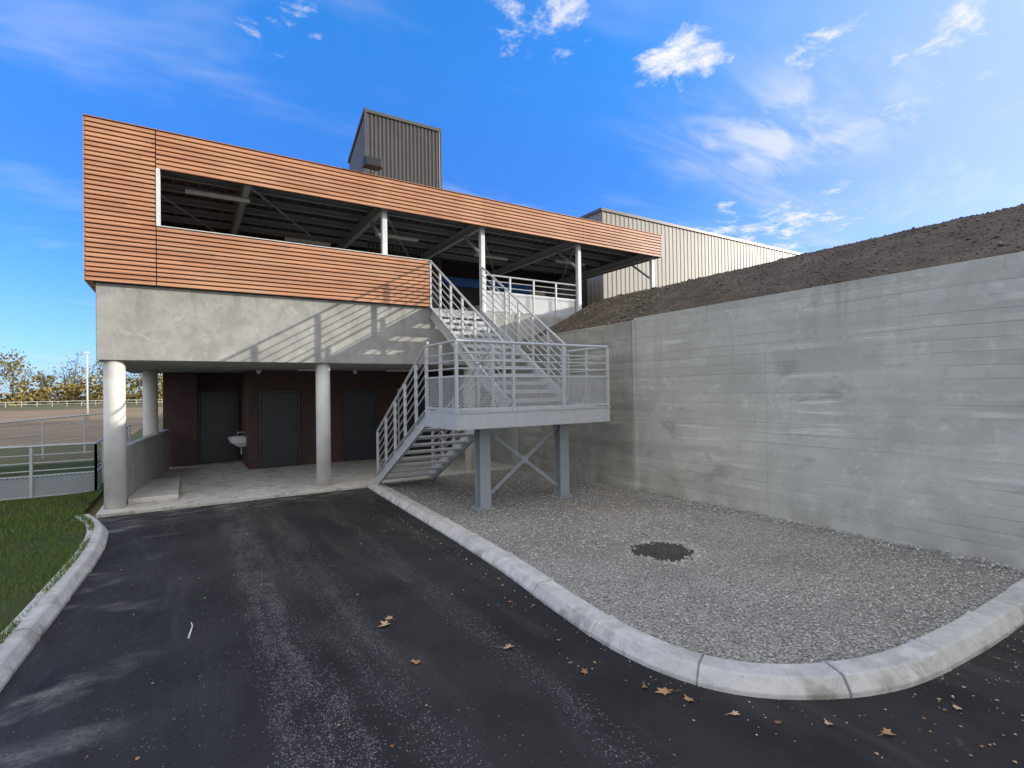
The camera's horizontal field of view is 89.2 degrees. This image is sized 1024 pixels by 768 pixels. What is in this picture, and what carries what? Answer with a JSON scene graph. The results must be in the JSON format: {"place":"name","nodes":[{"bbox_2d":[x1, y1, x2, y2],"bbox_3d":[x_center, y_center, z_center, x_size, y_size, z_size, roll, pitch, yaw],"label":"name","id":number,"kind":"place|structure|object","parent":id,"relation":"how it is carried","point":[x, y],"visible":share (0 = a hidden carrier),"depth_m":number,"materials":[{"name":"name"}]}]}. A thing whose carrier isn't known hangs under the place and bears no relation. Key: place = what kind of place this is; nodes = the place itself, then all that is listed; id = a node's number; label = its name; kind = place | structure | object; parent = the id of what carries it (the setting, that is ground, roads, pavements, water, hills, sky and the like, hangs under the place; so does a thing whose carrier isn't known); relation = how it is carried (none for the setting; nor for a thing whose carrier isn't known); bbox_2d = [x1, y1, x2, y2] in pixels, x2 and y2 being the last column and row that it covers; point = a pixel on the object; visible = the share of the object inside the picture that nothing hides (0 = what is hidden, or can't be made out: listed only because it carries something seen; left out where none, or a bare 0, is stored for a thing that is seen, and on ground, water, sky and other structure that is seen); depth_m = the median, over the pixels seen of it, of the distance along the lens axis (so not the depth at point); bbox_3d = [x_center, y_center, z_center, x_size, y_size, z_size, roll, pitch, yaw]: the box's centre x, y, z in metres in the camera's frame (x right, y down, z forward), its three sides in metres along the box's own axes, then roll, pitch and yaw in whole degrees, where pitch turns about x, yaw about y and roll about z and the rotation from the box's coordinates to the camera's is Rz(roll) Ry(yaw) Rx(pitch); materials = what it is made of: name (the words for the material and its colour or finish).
{"place":"outdoors","nodes":[
{"label":"outdoors","id":0,"kind":"place"},
{"bbox_2d":[0,460,103,642],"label":"lawn","id":1,"kind":"structure","parent":0,"point":[41,539],"depth_m":7.37,"materials":[{"name":"green plant"}]},
{"bbox_2d":[0,424,130,500],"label":"metal fence","id":2,"kind":"object","parent":1,"relation":"on","point":[29,487],"visible":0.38,"depth_m":10.67,"materials":[{"name":"metal"}]},
{"bbox_2d":[0,407,162,446],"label":"sports field","id":3,"kind":"structure","parent":0,"point":[134,417],"depth_m":37.87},
{"bbox_2d":[85,351,88,419],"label":"floodlight mast","id":4,"kind":"object","parent":3,"relation":"on","point":[87,407],"visible":1,"depth_m":46.76,"materials":[{"name":"white metal"}]},
{"bbox_2d":[0,397,162,517],"bbox_3d":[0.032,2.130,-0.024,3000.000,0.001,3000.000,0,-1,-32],"label":"ground","id":5,"kind":"structure","parent":0,"point":[94,507],"depth_m":20.34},
{"bbox_2d":[0,413,102,457],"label":"metal fence","id":6,"kind":"object","parent":5,"relation":"on","point":[83,422],"visible":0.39,"depth_m":15.53,"materials":[{"name":"metal"}]},
{"bbox_2d":[0,514,108,691],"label":"kerb","id":7,"kind":"structure","parent":5,"relation":"on","point":[19,643],"depth_m":4.96,"materials":[{"name":"concrete"}]},
{"bbox_2d":[0,347,162,405],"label":"distant trees","id":8,"kind":"object","parent":5,"relation":"on","point":[73,392],"visible":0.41,"depth_m":141.03,"materials":[{"name":"green plant"}]},
{"bbox_2d":[0,399,162,407],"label":"field barrier","id":9,"kind":"object","parent":5,"relation":"on","point":[81,403],"visible":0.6,"depth_m":114.25,"materials":[{"name":"white metal"}]},
{"bbox_2d":[452,315,565,466],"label":"terrace plinth","id":10,"kind":"structure","parent":5,"relation":"on","point":[499,451],"depth_m":14.41,"materials":[{"name":"grey concrete"}]},
{"bbox_2d":[486,292,576,314],"bbox_3d":[0.609,-2.215,14.497,3.114,0.480,0.001,0,-1,-32],"label":"terrace railing mesh","id":11,"kind":"object","parent":10,"relation":"attached to","point":[536,304],"visible":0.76,"depth_m":14.58,"materials":[{"name":"metal"}]},
{"bbox_2d":[518,251,1023,571],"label":"retaining wall","id":12,"kind":"structure","parent":5,"relation":"on","point":[889,408],"depth_m":7.14,"materials":[{"name":"concrete"}]},
{"bbox_2d":[632,320,638,489],"bbox_3d":[2.459,0.500,10.347,0.050,3.560,0.060,0,-1,-32],"label":"corner pilaster","id":13,"kind":"object","parent":12,"relation":"attached to","point":[635,416],"visible":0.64,"depth_m":10.33,"materials":[{"name":"concrete"}]},
{"bbox_2d":[96,453,519,518],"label":"ground floor slab","id":14,"kind":"structure","parent":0,"point":[207,484],"depth_m":12.20,"materials":[{"name":"concrete"}]},
{"bbox_2d":[126,429,168,503],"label":"parapet low wall","id":15,"kind":"structure","parent":14,"relation":"on","point":[147,458],"depth_m":11.48,"materials":[{"name":"concrete"}]},
{"bbox_2d":[128,477,179,504],"bbox_3d":[-7.523,2.231,10.996,0.800,0.104,2.500,0,-1,-32],"label":"raised step","id":16,"kind":"object","parent":14,"relation":"on","point":[158,490],"visible":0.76,"depth_m":10.39,"materials":[{"name":"concrete"}]},
{"bbox_2d":[103,360,475,509],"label":"round columns","id":17,"kind":"structure","parent":14,"relation":"on","point":[114,408],"depth_m":9.55,"materials":[{"name":"grey concrete"}]},
{"bbox_2d":[163,370,452,469],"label":"brown walls","id":18,"kind":"structure","parent":14,"relation":"on","point":[181,390],"depth_m":14.95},
{"bbox_2d":[198,391,239,463],"bbox_3d":[-8.838,1.295,15.662,1.080,2.125,0.070,0,-1,-32],"label":"door","id":19,"kind":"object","parent":18,"relation":"attached to","point":[219,414],"depth_m":15.63,"materials":[{"name":"grey metal"}]},
{"bbox_2d":[227,432,245,453],"bbox_3d":[-7.743,1.666,14.588,0.450,0.634,0.600,0,-1,-32],"label":"washbasin","id":20,"kind":"object","parent":18,"relation":"attached to","point":[238,441],"visible":1,"depth_m":14.44,"materials":[{"name":"white ceramic"}]},
{"bbox_2d":[258,390,300,468],"bbox_3d":[-6.457,1.245,14.441,1.060,2.125,0.070,0,-1,-32],"label":"door","id":21,"kind":"structure","parent":18,"relation":"attached to","point":[279,419],"depth_m":14.42,"materials":[{"name":"grey metal"}]},
{"bbox_2d":[96,282,515,373],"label":"concrete floor beam","id":22,"kind":"structure","parent":18,"relation":"on","point":[139,329],"depth_m":10.77,"materials":[{"name":"grey concrete"}]},
{"bbox_2d":[94,264,427,307],"bbox_3d":[-4.760,-2.386,10.944,6.350,1.105,0.085,0,-1,-32],"label":"parapet lining","id":23,"kind":"object","parent":22,"relation":"on","point":[246,293],"visible":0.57,"depth_m":10.42,"materials":[{"name":"black metal"}]},
{"bbox_2d":[256,369,356,373],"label":"cctv domes","id":24,"kind":"structure","parent":22,"relation":"attached to","point":[258,371],"depth_m":13.54,"materials":[{"name":"white paint"}]},
{"bbox_2d":[298,369,409,371],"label":"soffit lights","id":25,"kind":"object","parent":22,"relation":"attached to","point":[386,370],"visible":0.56,"depth_m":15.02,"materials":[{"name":"white paint"}]},
{"bbox_2d":[85,121,659,306],"bbox_3d":[-1.348,-3.313,13.002,14.530,2.880,0.074,0,-1,-32],"label":"slat backing","id":26,"kind":"object","parent":22,"relation":"on","point":[156,240],"visible":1,"depth_m":10.48,"materials":[{"name":"brown wood"}]},
{"bbox_2d":[83,116,95,292],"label":"side slats","id":27,"kind":"object","parent":26,"relation":"attached to","point":[92,284],"visible":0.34,"depth_m":9.09,"materials":[{"name":"brown wood"}]},
{"bbox_2d":[156,168,428,260],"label":"opening trim","id":28,"kind":"structure","parent":26,"relation":"attached to","point":[158,210],"depth_m":10.13,"materials":[{"name":"white paint"}]},
{"bbox_2d":[83,114,660,235],"bbox_3d":[-1.414,-4.769,13.078,14.580,0.015,0.306,0,-1,-32],"label":"coping","id":29,"kind":"object","parent":26,"relation":"on","point":[148,128],"visible":0.36,"depth_m":11.32,"materials":[{"name":"brown metal"}]},
{"bbox_2d":[362,155,381,174],"bbox_3d":[-3.173,-4.892,11.740,0.400,0.355,0.332,0,-1,-32],"label":"floodlight","id":30,"kind":"object","parent":29,"relation":"on","point":[371,163],"visible":1,"depth_m":11.62,"materials":[{"name":"grey metal"}]},
{"bbox_2d":[85,117,660,306],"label":"timber slats","id":31,"kind":"object","parent":26,"relation":"attached to","point":[294,190],"visible":1,"depth_m":10.51,"materials":[{"name":"brown wood"}]},
{"bbox_2d":[560,236,661,286],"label":"fascia end","id":32,"kind":"structure","parent":26,"relation":"attached to","point":[605,263],"depth_m":18.87,"materials":[{"name":"beige metal"}]},
{"bbox_2d":[161,223,586,311],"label":"dark rear wall","id":33,"kind":"structure","parent":22,"relation":"on","point":[462,270],"depth_m":19.31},
{"bbox_2d":[155,135,617,274],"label":"roof deck","id":34,"kind":"structure","parent":33,"relation":"on","point":[231,191],"depth_m":14.03,"materials":[{"name":"grey metal"}]},
{"bbox_2d":[155,148,622,275],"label":"deck ribs","id":35,"kind":"object","parent":34,"relation":"attached to","point":[237,192],"visible":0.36,"depth_m":14.84,"materials":[{"name":"grey metal"}]},
{"bbox_2d":[441,276,531,293],"bbox_3d":[-1.007,-3.715,19.447,4.200,0.300,0.090,0,-1,-32],"label":"blue sign band","id":36,"kind":"object","parent":33,"relation":"attached to","point":[464,282],"visible":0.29,"depth_m":19.20,"materials":[{"name":"blue"}]},
{"bbox_2d":[349,112,441,308],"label":"tower cladding","id":37,"kind":"structure","parent":22,"relation":"on","point":[403,151],"depth_m":16.87,"materials":[{"name":"grey metal"}]},
{"bbox_2d":[347,107,441,188],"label":"tower trim","id":38,"kind":"structure","parent":37,"relation":"attached to","point":[364,111],"depth_m":16.80,"materials":[{"name":"grey metal"}]},
{"bbox_2d":[381,210,654,311],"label":"terrace posts","id":39,"kind":"object","parent":22,"relation":"on","point":[482,249],"visible":0.45,"depth_m":13.62,"materials":[{"name":"white metal"}]},
{"bbox_2d":[485,274,577,317],"bbox_3d":[0.607,-2.337,14.498,3.145,1.164,0.048,0,-1,-32],"label":"terrace railing","id":40,"kind":"object","parent":22,"relation":"on","point":[534,291],"visible":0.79,"depth_m":14.49,"materials":[{"name":"silver metal"}]},
{"bbox_2d":[486,290,574,317],"bbox_3d":[0.569,-2.189,14.571,3.070,0.610,0.030,0,-1,-32],"label":"terrace kick panel","id":41,"kind":"object","parent":40,"relation":"attached to","point":[539,304],"visible":0.43,"depth_m":14.65,"materials":[{"name":"grey metal"}]},
{"bbox_2d":[343,389,376,461],"bbox_3d":[-4.567,1.229,15.625,1.000,2.125,0.070,0,-1,-32],"label":"door","id":42,"kind":"structure","parent":18,"relation":"attached to","point":[359,417],"depth_m":15.60,"materials":[{"name":"grey metal"}]},
{"bbox_2d":[397,388,399,443],"bbox_3d":[-3.533,1.208,16.197,0.040,2.140,0.040,0,-1,-32],"label":"light frame","id":43,"kind":"object","parent":14,"relation":"on","point":[398,421],"visible":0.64,"depth_m":16.18,"materials":[{"name":"white paint"}]},
{"bbox_2d":[399,389,429,455],"bbox_3d":[-3.101,1.218,16.544,1.020,2.125,0.070,0,-1,-32],"label":"door stairs","id":44,"kind":"structure","parent":14,"relation":"on","point":[411,421],"depth_m":16.50,"materials":[{"name":"black metal"}]},
{"bbox_2d":[155,185,654,285],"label":"roof rafters","id":45,"kind":"object","parent":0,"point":[364,224],"visible":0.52,"depth_m":15.47,"materials":[{"name":"grey metal"}]},
{"bbox_2d":[185,189,584,265],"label":"strip luminaires","id":46,"kind":"object","parent":45,"relation":"attached to","point":[214,195],"visible":0.95,"depth_m":14.15,"materials":[{"name":"white paint"}]},
{"bbox_2d":[155,153,632,274],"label":"roof purlins","id":47,"kind":"object","parent":45,"relation":"on","point":[228,207],"visible":0.53,"depth_m":14.16,"materials":[{"name":"grey metal"}]},
{"bbox_2d":[0,488,1023,767],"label":"road","id":48,"kind":"structure","parent":0,"point":[270,662],"depth_m":3.76,"materials":[{"name":"black asphalt"}]},
{"bbox_2d":[374,260,610,510],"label":"metal staircase","id":49,"kind":"structure","parent":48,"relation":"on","point":[477,422],"depth_m":9.47,"materials":[{"name":"metal"}]},
{"bbox_2d":[86,501,1023,762],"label":"fallen leaves","id":50,"kind":"object","parent":48,"relation":"on","point":[664,690],"visible":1,"depth_m":3.48,"materials":[{"name":"brown plant"}]},
{"bbox_2d":[367,467,1023,740],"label":"gravel","id":51,"kind":"structure","parent":48,"relation":"on","point":[762,589],"depth_m":5.68,"materials":[{"name":"grey gravel"}]},
{"bbox_2d":[625,538,707,566],"bbox_3d":[1.897,2.069,6.422,1.052,0.031,1.096,0,-1,-32],"label":"gravel patch","id":52,"kind":"object","parent":51,"relation":"on","point":[670,551],"visible":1,"depth_m":6.39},
{"bbox_2d":[367,481,1023,699],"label":"kerb","id":53,"kind":"structure","parent":48,"relation":"on","point":[950,646],"depth_m":3.92,"materials":[{"name":"concrete"}]},
{"bbox_2d":[0,0,1023,398],"label":"sky","id":54,"kind":"structure","parent":0,"point":[800,126],"materials":[{"name":"blue"}]},
{"bbox_2d":[534,203,1023,336],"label":"earth bank","id":55,"kind":"structure","parent":0,"point":[987,234],"depth_m":8.65,"materials":[{"name":"soil"}]},
{"bbox_2d":[579,207,800,305],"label":"gymnasium hall","id":56,"kind":"structure","parent":55,"relation":"on","point":[689,253],"depth_m":23.71,"materials":[{"name":"beige metal"}]}
]}

